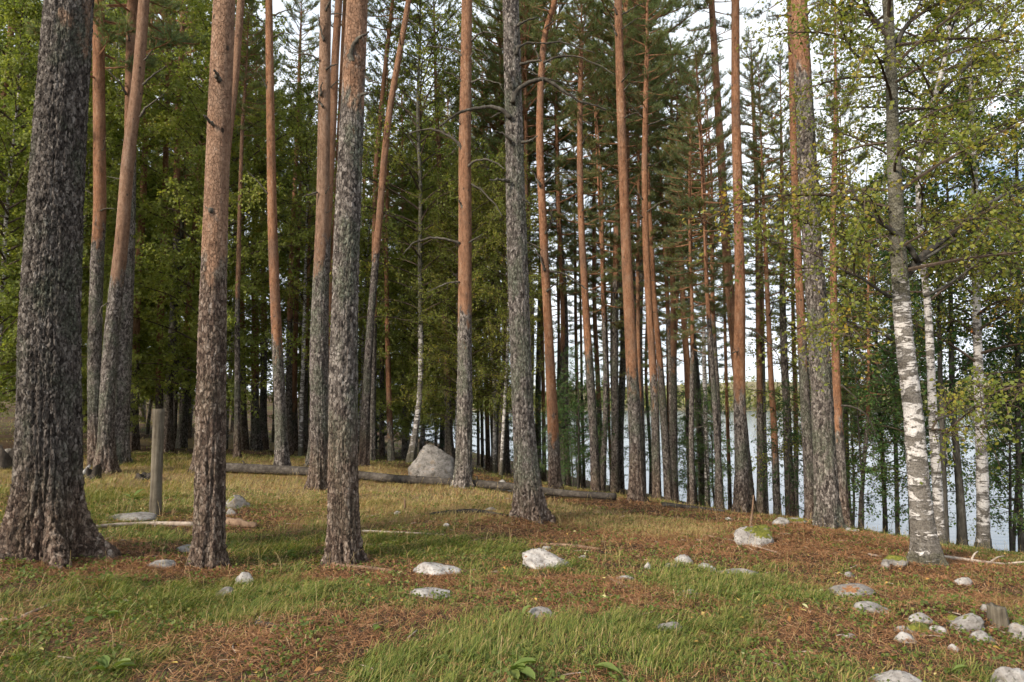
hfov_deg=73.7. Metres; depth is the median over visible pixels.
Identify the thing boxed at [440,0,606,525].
pine tree
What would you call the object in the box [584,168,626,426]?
pine tree
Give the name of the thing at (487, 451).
pine tree
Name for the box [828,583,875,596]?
rock
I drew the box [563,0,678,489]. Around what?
pine tree
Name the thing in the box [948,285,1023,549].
alder tree
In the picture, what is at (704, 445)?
alder tree
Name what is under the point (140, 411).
pine tree
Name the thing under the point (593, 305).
pine tree
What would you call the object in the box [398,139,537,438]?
birch tree
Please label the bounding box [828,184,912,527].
pine tree
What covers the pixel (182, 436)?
pine tree
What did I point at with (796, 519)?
rock
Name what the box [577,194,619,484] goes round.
pine tree
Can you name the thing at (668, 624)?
rock
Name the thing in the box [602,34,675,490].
pine tree
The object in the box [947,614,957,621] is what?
moss cushion
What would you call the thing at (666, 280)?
pine tree
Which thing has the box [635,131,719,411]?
pine tree
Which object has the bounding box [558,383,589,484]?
alder tree
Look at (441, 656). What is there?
broadleaf weed
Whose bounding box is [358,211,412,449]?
spruce tree
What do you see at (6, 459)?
stump
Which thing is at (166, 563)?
rock
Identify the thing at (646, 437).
alder tree
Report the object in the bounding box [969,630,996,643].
rock
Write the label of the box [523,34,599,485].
pine tree
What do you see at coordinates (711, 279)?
pine tree
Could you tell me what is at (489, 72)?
pine tree
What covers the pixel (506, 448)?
pine tree
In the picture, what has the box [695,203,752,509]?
pine tree
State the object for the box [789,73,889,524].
pine tree
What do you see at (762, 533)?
rock
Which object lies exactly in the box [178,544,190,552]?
rock
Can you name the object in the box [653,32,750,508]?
pine tree
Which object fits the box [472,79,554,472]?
pine tree
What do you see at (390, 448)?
pine tree
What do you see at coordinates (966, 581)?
rock
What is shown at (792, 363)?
birch tree
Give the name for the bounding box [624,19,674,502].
pine tree
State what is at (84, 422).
pine tree
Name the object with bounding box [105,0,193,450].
pine tree
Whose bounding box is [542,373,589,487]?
alder tree
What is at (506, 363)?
birch tree
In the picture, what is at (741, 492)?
pine tree
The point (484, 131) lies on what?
pine tree
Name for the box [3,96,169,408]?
birch tree
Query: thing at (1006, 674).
rock
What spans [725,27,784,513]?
pine tree
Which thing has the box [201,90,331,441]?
birch tree
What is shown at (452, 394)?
birch tree
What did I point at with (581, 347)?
pine tree
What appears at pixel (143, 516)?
rock
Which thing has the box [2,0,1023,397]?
sky
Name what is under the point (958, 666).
broadleaf weed
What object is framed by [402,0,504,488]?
pine tree
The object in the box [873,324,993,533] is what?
alder tree
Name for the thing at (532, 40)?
pine tree
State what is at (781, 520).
rock
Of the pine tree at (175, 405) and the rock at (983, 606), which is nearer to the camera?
the rock at (983, 606)
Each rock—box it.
[107,512,156,521]
[148,559,175,568]
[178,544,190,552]
[217,586,233,594]
[226,495,249,508]
[226,508,236,515]
[235,572,253,583]
[406,587,449,598]
[413,562,460,575]
[522,548,570,569]
[528,606,553,617]
[653,621,681,630]
[674,554,692,564]
[697,562,715,571]
[720,568,757,574]
[734,524,773,545]
[772,517,789,524]
[786,517,807,522]
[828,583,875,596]
[845,527,858,532]
[845,572,854,577]
[853,601,890,613]
[868,670,921,681]
[880,560,890,567]
[894,631,916,643]
[908,612,932,623]
[929,625,947,633]
[947,644,959,651]
[950,613,984,632]
[953,577,972,585]
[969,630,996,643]
[980,604,986,612]
[990,666,1023,681]
[1007,622,1023,640]
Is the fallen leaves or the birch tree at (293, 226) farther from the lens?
the birch tree at (293, 226)
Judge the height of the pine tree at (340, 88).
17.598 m
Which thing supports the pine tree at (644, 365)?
on the ground at (144, 666)
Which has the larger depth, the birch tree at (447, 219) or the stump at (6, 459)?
the birch tree at (447, 219)
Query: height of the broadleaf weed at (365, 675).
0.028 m
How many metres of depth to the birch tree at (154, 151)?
24.09 m
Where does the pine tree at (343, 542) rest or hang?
on the ground at (144, 666)
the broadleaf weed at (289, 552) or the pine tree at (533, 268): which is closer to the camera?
the broadleaf weed at (289, 552)
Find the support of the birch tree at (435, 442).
on the ground at (144, 666)
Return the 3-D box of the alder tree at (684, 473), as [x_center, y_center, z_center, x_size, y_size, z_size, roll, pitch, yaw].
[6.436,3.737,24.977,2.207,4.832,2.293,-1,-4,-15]
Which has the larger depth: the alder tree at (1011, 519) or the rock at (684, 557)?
the alder tree at (1011, 519)
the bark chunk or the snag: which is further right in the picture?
the snag
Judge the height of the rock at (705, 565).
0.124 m
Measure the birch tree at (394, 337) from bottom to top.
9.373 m
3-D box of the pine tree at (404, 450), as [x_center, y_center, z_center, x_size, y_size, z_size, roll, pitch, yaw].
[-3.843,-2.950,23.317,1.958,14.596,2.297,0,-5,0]
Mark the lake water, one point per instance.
(1000, 540)
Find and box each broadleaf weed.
[83,610,117,624]
[90,655,134,672]
[123,489,143,499]
[285,549,296,556]
[354,670,382,679]
[373,624,379,631]
[434,654,449,662]
[509,657,535,680]
[521,605,531,615]
[594,662,624,677]
[651,627,676,641]
[944,664,966,673]
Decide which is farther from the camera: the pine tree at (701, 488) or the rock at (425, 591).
the pine tree at (701, 488)
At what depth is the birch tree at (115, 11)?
23.02 m
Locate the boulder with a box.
[408,444,454,477]
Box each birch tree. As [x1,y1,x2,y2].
[0,0,154,416]
[0,2,123,408]
[0,38,196,419]
[0,72,28,409]
[1,0,202,385]
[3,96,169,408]
[81,283,151,432]
[82,118,200,405]
[86,0,333,419]
[89,174,201,433]
[141,192,265,415]
[149,132,251,418]
[180,111,284,448]
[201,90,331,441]
[232,43,384,456]
[245,204,361,426]
[267,178,371,372]
[277,0,508,462]
[295,132,417,452]
[297,222,399,428]
[358,100,484,443]
[358,117,509,453]
[358,175,485,444]
[376,186,481,446]
[384,150,510,412]
[384,160,511,457]
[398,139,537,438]
[401,225,510,425]
[422,146,559,472]
[447,142,571,474]
[680,0,1023,567]
[721,161,903,503]
[764,0,1023,543]
[789,183,974,530]
[825,0,1023,550]
[847,40,1023,545]
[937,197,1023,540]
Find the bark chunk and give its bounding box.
[226,517,257,527]
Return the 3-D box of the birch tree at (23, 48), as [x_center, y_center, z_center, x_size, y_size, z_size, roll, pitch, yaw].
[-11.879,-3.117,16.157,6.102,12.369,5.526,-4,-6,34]
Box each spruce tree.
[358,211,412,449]
[360,202,444,452]
[418,343,484,452]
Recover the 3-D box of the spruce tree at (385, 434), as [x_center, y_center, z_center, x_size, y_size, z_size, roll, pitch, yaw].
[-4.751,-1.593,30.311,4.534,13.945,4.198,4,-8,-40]
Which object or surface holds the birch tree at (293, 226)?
on the ground at (144, 666)
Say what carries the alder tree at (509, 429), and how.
on the ground at (144, 666)
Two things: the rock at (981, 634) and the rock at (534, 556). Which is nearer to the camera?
the rock at (981, 634)
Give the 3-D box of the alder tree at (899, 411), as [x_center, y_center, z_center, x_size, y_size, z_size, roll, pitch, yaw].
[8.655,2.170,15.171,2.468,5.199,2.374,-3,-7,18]
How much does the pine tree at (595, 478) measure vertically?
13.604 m
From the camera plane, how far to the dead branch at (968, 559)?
8.42 m
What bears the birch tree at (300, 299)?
on the ground at (144, 666)
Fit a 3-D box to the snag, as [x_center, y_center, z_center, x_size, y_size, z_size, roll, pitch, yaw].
[3.590,2.603,10.258,0.119,0.577,0.042,0,-5,0]
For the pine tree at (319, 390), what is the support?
on the ground at (144, 666)
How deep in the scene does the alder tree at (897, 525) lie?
16.75 m
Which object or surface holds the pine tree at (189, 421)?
on the ground at (144, 666)
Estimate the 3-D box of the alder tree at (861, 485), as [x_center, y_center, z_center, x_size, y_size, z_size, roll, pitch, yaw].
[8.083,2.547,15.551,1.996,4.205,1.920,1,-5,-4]
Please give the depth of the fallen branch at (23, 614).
4.64 m
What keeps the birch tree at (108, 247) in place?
on the ground at (144, 666)
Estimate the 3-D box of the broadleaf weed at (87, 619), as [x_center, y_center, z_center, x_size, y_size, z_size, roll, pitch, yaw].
[-2.821,1.851,4.598,0.204,0.042,0.224,-3,-6,28]
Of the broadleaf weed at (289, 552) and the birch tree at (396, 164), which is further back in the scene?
the birch tree at (396, 164)
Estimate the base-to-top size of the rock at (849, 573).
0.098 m
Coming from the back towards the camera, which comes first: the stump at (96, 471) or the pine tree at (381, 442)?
the pine tree at (381, 442)
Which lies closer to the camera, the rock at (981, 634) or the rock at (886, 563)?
the rock at (981, 634)
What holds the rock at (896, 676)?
on the ground at (144, 666)
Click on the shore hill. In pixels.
(749, 383)
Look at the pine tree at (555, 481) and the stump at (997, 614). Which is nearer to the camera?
the stump at (997, 614)
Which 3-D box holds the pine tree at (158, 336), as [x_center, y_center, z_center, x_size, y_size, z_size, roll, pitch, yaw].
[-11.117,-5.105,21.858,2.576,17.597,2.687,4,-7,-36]
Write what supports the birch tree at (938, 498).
on the ground at (144, 666)
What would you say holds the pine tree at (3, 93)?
on the ground at (144, 666)
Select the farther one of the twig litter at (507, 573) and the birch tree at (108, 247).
the birch tree at (108, 247)
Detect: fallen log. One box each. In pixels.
[226,460,616,499]
[661,502,724,511]
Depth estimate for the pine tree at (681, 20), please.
23.33 m
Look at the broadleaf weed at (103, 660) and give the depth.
3.67 m
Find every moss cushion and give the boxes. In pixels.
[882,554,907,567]
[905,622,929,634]
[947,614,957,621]
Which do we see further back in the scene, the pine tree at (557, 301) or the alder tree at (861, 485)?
the pine tree at (557, 301)
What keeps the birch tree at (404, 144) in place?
on the ground at (144, 666)
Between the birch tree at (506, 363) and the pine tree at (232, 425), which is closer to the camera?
the birch tree at (506, 363)
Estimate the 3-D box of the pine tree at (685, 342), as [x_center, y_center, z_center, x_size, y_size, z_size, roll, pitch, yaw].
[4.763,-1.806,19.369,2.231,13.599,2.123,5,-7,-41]
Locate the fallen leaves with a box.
[0,488,1017,674]
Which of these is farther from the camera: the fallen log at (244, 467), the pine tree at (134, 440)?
the pine tree at (134, 440)
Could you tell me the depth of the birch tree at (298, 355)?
27.36 m
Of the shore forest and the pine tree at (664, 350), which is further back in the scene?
the shore forest
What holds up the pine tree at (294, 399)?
on the ground at (144, 666)
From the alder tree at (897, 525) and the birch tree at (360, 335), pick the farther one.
the birch tree at (360, 335)
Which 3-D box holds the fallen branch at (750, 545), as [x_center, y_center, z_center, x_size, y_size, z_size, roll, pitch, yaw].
[2.905,2.582,8.752,0.084,0.077,1.497,2,-6,-19]
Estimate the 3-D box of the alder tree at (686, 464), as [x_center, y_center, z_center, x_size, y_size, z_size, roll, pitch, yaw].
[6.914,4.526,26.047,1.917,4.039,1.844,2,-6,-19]
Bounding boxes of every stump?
[0,445,13,469]
[84,464,101,479]
[134,472,150,480]
[986,602,1009,630]
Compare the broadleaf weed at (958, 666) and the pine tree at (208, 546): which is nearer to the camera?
the broadleaf weed at (958, 666)
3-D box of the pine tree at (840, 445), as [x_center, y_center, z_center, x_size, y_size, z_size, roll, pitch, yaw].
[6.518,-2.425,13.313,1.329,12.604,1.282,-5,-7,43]
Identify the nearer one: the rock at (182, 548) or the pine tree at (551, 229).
the rock at (182, 548)
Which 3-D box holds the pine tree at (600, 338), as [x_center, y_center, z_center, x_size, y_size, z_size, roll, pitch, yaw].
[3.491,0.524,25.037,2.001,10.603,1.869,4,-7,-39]
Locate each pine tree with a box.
[0,0,25,155]
[0,0,121,569]
[23,0,160,465]
[34,0,208,463]
[82,7,161,428]
[92,0,166,473]
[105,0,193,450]
[108,4,202,422]
[146,0,212,451]
[147,0,212,408]
[150,4,209,438]
[157,16,263,447]
[167,83,202,443]
[184,0,234,570]
[188,0,254,472]
[196,29,255,431]
[209,0,278,458]
[229,19,303,451]
[229,66,265,449]
[235,54,292,449]
[245,0,295,465]
[274,0,319,455]
[275,91,315,450]
[286,77,334,453]
[288,0,337,490]
[304,0,343,465]
[319,0,376,565]
[328,0,373,434]
[336,102,385,396]
[358,0,419,466]
[361,0,425,460]
[363,68,406,455]
[366,0,433,460]
[380,53,426,459]
[393,0,475,464]
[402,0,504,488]
[407,66,485,449]
[433,108,457,403]
[437,0,559,472]
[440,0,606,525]
[441,46,505,470]
[448,144,491,329]
[451,10,552,474]
[455,93,505,433]
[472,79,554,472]
[473,0,593,393]
[473,70,533,427]
[477,395,479,465]
[479,240,484,467]
[486,12,576,480]
[494,105,565,405]
[495,1,546,301]
[501,194,537,342]
[519,0,615,486]
[519,0,615,489]
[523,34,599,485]
[528,88,569,481]
[534,170,590,413]
[538,0,697,493]
[546,0,610,491]
[547,119,595,488]
[548,42,642,491]
[548,170,600,486]
[561,0,672,495]
[561,91,619,490]
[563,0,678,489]
[566,0,723,496]
[567,31,673,403]
[574,214,619,483]
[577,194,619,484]
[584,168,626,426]
[587,6,670,413]
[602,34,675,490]
[608,171,668,439]
[609,0,649,502]
[609,0,686,499]
[616,52,708,460]
[618,197,679,493]
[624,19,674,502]
[630,33,708,502]
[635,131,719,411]
[640,139,679,432]
[641,43,717,505]
[652,99,731,505]
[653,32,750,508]
[654,204,695,443]
[657,65,721,505]
[659,138,753,505]
[666,52,755,507]
[677,177,748,507]
[679,0,758,512]
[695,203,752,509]
[716,0,780,513]
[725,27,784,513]
[728,53,797,514]
[732,43,829,516]
[733,142,790,514]
[743,0,819,519]
[759,147,827,516]
[768,0,846,529]
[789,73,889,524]
[808,0,890,526]
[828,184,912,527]
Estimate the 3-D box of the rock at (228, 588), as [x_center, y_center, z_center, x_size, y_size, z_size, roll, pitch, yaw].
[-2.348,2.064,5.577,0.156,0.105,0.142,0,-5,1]
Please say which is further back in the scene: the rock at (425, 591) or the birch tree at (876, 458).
the birch tree at (876, 458)
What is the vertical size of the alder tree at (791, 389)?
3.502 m
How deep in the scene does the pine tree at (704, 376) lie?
19.04 m
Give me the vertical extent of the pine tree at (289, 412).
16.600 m
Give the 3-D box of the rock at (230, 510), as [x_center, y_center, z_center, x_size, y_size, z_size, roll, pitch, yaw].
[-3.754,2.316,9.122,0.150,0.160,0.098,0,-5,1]
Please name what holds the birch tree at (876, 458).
on the ground at (144, 666)
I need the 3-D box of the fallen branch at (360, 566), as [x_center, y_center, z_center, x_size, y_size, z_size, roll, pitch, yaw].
[-1.505,2.196,6.620,0.919,0.058,0.133,-3,-6,32]
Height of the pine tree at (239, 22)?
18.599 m
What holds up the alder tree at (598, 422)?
on the ground at (144, 666)
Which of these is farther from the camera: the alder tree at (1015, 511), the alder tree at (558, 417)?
the alder tree at (558, 417)
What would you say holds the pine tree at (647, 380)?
on the ground at (144, 666)
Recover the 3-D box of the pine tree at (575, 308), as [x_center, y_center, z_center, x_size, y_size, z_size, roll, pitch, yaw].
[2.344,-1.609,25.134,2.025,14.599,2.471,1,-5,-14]
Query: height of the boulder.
0.980 m
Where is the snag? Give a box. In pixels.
[749,495,753,525]
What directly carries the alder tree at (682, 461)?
on the ground at (144, 666)
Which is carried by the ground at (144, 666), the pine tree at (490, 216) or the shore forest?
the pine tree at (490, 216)
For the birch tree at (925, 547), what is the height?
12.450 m
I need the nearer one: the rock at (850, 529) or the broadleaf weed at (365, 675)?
the broadleaf weed at (365, 675)
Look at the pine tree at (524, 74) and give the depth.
20.79 m
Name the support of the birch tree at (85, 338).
on the ground at (144, 666)
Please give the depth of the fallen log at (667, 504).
12.63 m
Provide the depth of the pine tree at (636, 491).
13.57 m
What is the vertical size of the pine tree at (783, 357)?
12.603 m
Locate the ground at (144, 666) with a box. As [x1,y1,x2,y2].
[0,390,1023,681]
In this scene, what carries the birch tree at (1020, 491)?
on the ground at (144, 666)
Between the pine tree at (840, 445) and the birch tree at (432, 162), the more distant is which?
the birch tree at (432, 162)
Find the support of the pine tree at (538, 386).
on the ground at (144, 666)
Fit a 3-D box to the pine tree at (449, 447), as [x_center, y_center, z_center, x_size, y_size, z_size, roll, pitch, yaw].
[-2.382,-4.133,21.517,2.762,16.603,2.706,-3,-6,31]
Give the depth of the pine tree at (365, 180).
48.47 m
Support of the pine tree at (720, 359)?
on the ground at (144, 666)
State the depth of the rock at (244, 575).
5.97 m
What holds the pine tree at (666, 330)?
on the ground at (144, 666)
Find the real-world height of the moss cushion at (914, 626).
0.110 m
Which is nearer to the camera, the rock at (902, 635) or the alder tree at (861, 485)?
the rock at (902, 635)
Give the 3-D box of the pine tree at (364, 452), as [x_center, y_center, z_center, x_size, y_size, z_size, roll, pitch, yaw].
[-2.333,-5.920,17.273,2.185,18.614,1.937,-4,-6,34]
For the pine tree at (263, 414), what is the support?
on the ground at (144, 666)
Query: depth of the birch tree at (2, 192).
18.99 m
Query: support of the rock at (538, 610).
on the ground at (144, 666)
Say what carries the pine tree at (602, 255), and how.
on the ground at (144, 666)
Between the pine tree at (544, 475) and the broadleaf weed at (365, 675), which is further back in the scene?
the pine tree at (544, 475)
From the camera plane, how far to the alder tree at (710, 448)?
21.24 m
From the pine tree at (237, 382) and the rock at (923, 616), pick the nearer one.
the rock at (923, 616)
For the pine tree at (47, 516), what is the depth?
6.38 m
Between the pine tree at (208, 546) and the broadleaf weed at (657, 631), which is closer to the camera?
the broadleaf weed at (657, 631)
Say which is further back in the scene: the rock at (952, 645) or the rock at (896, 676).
the rock at (952, 645)
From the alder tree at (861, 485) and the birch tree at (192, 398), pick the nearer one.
the alder tree at (861, 485)
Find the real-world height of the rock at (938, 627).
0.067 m
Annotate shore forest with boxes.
[246,374,1013,409]
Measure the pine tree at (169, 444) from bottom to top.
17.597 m
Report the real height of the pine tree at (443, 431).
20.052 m
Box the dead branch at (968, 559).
[944,551,1023,564]
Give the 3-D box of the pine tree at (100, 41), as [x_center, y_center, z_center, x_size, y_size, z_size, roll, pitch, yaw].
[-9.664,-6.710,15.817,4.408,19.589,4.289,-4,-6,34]
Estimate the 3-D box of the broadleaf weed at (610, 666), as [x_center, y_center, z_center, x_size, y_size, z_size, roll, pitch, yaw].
[0.514,1.733,3.599,0.159,0.056,0.077,-1,-5,8]
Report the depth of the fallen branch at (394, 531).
8.44 m
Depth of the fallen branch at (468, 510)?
9.79 m
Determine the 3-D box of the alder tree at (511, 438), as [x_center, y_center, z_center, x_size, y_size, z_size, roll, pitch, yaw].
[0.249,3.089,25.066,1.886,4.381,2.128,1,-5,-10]
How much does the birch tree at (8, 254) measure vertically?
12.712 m
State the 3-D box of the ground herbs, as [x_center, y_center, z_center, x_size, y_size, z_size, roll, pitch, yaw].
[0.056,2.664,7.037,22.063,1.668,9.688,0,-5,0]
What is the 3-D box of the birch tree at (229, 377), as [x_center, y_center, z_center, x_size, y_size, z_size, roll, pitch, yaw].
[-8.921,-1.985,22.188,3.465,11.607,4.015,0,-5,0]
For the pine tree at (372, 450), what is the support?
on the ground at (144, 666)
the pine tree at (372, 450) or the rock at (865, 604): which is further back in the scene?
the pine tree at (372, 450)
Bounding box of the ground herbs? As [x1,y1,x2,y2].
[0,484,1023,681]
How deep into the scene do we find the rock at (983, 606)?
4.95 m
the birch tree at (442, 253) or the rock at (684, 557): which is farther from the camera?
the birch tree at (442, 253)
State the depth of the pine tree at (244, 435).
23.82 m
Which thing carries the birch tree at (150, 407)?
on the ground at (144, 666)
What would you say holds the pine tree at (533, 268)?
on the ground at (144, 666)
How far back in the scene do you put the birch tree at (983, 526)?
11.92 m
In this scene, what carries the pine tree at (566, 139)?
on the ground at (144, 666)
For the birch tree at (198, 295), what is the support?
on the ground at (144, 666)
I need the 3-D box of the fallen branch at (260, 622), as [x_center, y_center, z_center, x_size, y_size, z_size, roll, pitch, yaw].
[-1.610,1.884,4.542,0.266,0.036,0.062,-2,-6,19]
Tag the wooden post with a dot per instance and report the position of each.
(156, 476)
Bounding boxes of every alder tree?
[508,383,533,467]
[509,374,541,468]
[536,366,586,477]
[537,389,584,481]
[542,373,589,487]
[544,343,614,489]
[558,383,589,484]
[571,377,625,485]
[624,384,662,482]
[659,379,712,488]
[674,387,734,506]
[677,383,734,503]
[677,418,710,500]
[678,381,734,504]
[678,411,721,502]
[748,377,810,516]
[826,211,971,534]
[831,340,902,526]
[836,210,943,532]
[840,361,904,527]
[845,327,969,532]
[848,11,1023,541]
[862,313,957,536]
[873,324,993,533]
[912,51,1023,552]
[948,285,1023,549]
[950,334,1023,551]
[984,307,1023,551]
[985,277,1023,528]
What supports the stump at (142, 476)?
on the ground at (144, 666)
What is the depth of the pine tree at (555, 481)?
15.73 m
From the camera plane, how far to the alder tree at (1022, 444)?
16.12 m
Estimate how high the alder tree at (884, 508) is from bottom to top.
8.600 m
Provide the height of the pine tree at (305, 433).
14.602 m
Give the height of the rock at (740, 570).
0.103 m
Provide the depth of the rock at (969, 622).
4.64 m
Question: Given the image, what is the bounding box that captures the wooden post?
[149,409,164,514]
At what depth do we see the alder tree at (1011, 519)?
13.13 m
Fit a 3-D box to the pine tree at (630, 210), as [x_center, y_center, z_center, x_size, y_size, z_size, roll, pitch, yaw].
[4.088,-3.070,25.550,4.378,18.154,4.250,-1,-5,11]
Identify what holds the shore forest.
on the shore hill
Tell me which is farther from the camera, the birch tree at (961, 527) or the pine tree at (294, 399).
the pine tree at (294, 399)
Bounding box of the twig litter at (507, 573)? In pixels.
[0,483,1023,680]
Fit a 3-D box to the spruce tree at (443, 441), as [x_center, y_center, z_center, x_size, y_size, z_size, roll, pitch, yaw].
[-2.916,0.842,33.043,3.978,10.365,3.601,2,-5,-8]
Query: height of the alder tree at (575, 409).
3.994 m
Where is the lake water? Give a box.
[358,410,1023,551]
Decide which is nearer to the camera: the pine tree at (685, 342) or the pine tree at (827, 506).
the pine tree at (827, 506)
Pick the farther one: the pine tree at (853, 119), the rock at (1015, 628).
the pine tree at (853, 119)
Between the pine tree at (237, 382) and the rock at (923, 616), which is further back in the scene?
the pine tree at (237, 382)
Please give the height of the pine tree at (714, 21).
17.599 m
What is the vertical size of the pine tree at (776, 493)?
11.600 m
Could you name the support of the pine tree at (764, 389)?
on the ground at (144, 666)
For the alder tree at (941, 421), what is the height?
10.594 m
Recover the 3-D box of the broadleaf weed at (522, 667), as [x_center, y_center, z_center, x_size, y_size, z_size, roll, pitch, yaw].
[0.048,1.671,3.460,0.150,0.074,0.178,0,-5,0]
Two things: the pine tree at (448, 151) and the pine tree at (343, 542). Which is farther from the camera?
the pine tree at (448, 151)
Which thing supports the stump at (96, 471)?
on the ground at (144, 666)
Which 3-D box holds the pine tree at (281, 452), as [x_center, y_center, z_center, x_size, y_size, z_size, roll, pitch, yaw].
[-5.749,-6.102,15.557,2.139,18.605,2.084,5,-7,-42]
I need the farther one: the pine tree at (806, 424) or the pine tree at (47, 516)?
the pine tree at (806, 424)
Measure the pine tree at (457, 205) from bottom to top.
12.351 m
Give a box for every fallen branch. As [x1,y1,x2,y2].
[0,605,47,620]
[254,620,286,627]
[331,562,396,571]
[362,530,443,534]
[430,509,508,516]
[535,542,599,549]
[704,535,773,551]
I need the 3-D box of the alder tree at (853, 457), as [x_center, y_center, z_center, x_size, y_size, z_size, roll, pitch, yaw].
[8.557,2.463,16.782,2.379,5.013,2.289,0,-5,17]
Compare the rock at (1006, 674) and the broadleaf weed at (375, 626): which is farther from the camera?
the broadleaf weed at (375, 626)
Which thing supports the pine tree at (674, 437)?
on the ground at (144, 666)
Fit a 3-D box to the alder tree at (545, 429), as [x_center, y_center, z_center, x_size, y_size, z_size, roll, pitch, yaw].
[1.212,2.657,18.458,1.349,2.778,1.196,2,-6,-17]
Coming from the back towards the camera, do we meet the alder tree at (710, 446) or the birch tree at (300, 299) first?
the birch tree at (300, 299)
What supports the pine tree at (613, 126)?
on the ground at (144, 666)
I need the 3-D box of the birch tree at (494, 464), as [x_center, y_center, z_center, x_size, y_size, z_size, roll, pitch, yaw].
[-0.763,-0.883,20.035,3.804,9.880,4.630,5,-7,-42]
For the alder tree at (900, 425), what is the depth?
17.76 m
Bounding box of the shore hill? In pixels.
[472,379,1008,410]
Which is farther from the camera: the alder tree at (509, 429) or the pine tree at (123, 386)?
the alder tree at (509, 429)
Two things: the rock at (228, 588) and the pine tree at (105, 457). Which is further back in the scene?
the pine tree at (105, 457)
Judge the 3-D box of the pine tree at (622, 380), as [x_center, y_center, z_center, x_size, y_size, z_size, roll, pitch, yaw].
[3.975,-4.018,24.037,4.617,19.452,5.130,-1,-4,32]
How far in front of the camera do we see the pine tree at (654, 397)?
17.26 m
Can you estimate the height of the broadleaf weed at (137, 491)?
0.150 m
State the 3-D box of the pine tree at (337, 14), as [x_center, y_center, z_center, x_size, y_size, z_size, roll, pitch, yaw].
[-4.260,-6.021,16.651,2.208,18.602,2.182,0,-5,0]
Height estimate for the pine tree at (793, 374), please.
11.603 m
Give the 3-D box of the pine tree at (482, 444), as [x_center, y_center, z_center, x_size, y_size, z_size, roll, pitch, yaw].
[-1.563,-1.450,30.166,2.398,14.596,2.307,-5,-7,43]
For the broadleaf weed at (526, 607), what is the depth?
4.73 m
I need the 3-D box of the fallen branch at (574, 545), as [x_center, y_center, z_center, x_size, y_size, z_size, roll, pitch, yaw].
[0.658,2.404,8.011,0.797,0.044,0.130,-2,-6,21]
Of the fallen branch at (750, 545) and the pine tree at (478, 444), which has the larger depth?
the pine tree at (478, 444)
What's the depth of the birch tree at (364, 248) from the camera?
25.29 m
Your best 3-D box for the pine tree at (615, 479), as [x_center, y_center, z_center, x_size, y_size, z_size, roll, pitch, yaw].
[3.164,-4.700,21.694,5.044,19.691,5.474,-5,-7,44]
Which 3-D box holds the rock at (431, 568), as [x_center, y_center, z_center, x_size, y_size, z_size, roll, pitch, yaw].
[-0.717,2.174,6.459,0.437,0.145,0.312,-3,-6,29]
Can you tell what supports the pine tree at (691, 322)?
on the ground at (144, 666)
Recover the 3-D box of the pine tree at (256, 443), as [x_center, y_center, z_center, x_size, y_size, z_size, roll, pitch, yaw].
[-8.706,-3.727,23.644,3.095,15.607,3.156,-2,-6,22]
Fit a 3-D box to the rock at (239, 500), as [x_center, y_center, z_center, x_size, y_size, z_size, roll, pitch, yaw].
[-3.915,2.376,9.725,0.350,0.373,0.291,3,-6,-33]
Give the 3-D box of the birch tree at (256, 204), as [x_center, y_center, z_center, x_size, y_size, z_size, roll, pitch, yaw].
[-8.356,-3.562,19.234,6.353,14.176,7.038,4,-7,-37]
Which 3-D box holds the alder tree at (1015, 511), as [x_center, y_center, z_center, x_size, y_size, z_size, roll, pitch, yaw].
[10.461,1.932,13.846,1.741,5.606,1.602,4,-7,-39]

